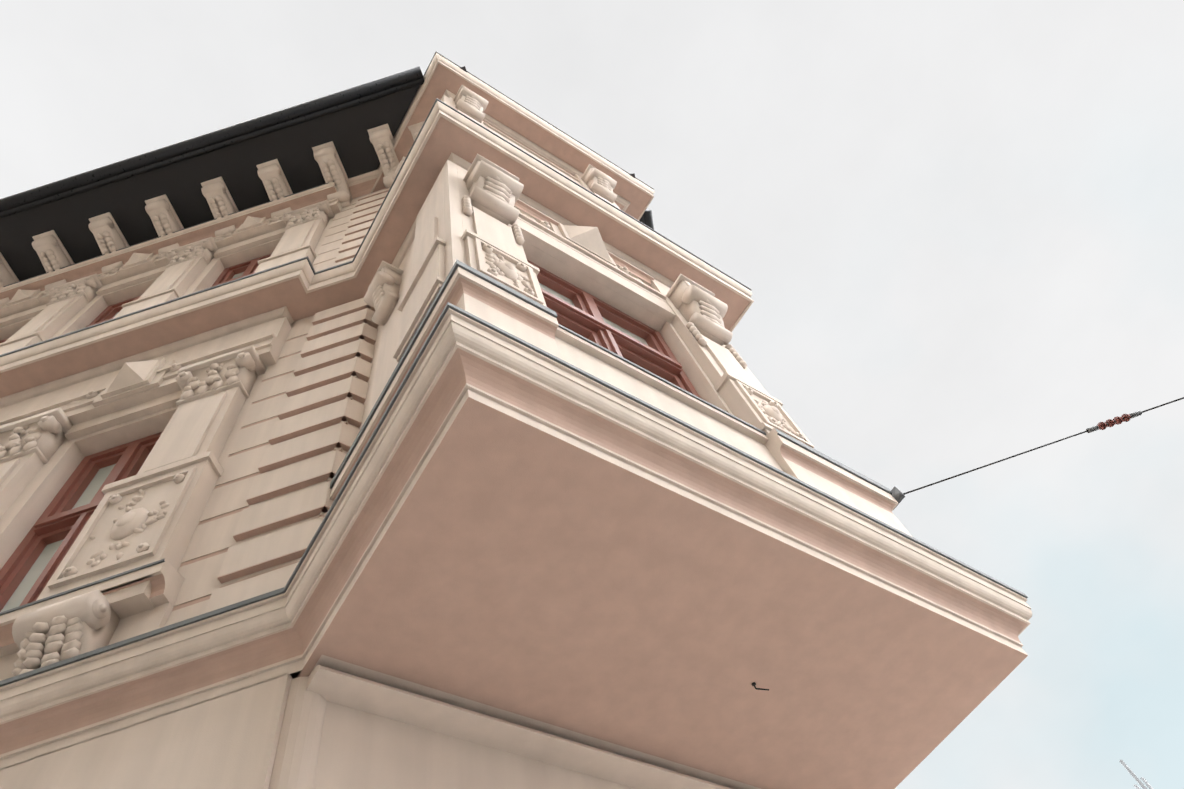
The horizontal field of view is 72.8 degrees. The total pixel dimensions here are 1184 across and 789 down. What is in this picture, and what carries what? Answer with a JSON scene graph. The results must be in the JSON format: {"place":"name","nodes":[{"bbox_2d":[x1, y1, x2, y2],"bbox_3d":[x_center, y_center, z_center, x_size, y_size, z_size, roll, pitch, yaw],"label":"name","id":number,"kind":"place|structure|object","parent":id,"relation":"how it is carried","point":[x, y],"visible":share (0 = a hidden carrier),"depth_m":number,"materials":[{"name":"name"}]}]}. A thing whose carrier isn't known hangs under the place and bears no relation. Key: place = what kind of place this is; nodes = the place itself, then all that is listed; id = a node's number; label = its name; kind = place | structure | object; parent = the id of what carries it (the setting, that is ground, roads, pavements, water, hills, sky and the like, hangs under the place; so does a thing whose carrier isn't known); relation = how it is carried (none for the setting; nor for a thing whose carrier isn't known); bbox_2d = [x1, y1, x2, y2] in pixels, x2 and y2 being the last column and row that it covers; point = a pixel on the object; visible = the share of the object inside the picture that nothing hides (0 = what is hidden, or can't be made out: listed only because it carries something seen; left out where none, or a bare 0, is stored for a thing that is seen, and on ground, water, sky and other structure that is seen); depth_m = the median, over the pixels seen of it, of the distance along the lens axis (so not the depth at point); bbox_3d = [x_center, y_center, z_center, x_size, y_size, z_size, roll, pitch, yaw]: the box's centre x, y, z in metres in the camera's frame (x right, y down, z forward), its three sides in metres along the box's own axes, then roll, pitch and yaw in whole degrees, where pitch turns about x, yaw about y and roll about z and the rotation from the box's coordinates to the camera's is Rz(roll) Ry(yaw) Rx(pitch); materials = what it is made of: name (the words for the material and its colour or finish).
{"place":"outdoors","nodes":[
{"label":"outdoors","id":0,"kind":"place"},
{"bbox_2d":[0,85,639,280],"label":"roof eaves","id":1,"kind":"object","parent":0,"point":[179,185],"depth_m":9.40,"materials":[{"name":"black wood"}]},
{"bbox_2d":[0,66,653,229],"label":"roof edge","id":2,"kind":"object","parent":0,"point":[205,143],"visible":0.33,"depth_m":9.23,"materials":[{"name":"black metal"}]},
{"bbox_2d":[0,254,700,611],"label":"window frames","id":3,"kind":"structure","parent":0,"point":[584,316],"depth_m":4.97,"materials":[{"name":"red wood"}]},
{"bbox_2d":[0,655,760,788],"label":"ground floor walls","id":4,"kind":"structure","parent":0,"point":[330,723],"depth_m":2.70,"materials":[{"name":"beige paint"}]},
{"bbox_2d":[0,85,803,675],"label":"carved ornaments","id":5,"kind":"object","parent":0,"point":[66,629],"visible":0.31,"depth_m":5.42},
{"bbox_2d":[0,64,1027,788],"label":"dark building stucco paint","id":6,"kind":"object","parent":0,"point":[520,568],"visible":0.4,"depth_m":2.96,"materials":[{"name":"paint"}]},
{"bbox_2d":[0,52,1027,686],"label":"zinc building flashings","id":7,"kind":"object","parent":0,"point":[370,440],"visible":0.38,"depth_m":3.44,"materials":[{"name":"grey metal"}]},
{"bbox_2d":[0,53,1031,769],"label":"building facade","id":8,"kind":"structure","parent":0,"point":[198,443],"depth_m":4.17,"materials":[{"name":"beige paint"}]},
{"bbox_2d":[1,272,647,611],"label":"window glass","id":9,"kind":"object","parent":8,"relation":"in","point":[20,593],"depth_m":4.66,"materials":[{"name":"glass"}]},
{"bbox_2d":[460,66,634,177],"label":"roofs","id":10,"kind":"structure","parent":8,"relation":"on","point":[464,69],"depth_m":9.44,"materials":[{"name":"stone"}]},
{"bbox_2d":[0,0,1183,788],"label":"sky","id":11,"kind":"structure","parent":0,"point":[954,229],"materials":[{"name":"white"}]},
{"label":"asphalt ground","id":12,"kind":"structure","parent":0,"visible":0},
{"bbox_2d":[891,411,1146,788],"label":"cable fittings","id":13,"kind":"object","parent":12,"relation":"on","point":[898,495],"visible":0.6,"depth_m":4.49,"materials":[{"name":"grey metal"}]},
{"bbox_2d":[752,397,1183,690],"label":"span wire","id":14,"kind":"object","parent":13,"relation":"attached to","point":[753,683],"visible":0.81,"depth_m":4.44,"materials":[{"name":"grey metal"}]},
{"bbox_2d":[1097,414,1130,429],"bbox_3d":[2.929,0.153,4.506,0.190,0.054,0.046,-16,-61,-2],"label":"cable insulator","id":15,"kind":"object","parent":13,"relation":"attached to","point":[1110,422],"visible":0.88,"depth_m":4.49,"materials":[{"name":"red ceramic"}]},
{"bbox_2d":[1133,777,1152,788],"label":"antenna panels","id":16,"kind":"object","parent":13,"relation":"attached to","point":[1149,786],"visible":1,"depth_m":44.33,"materials":[{"name":"grey"}]}
]}

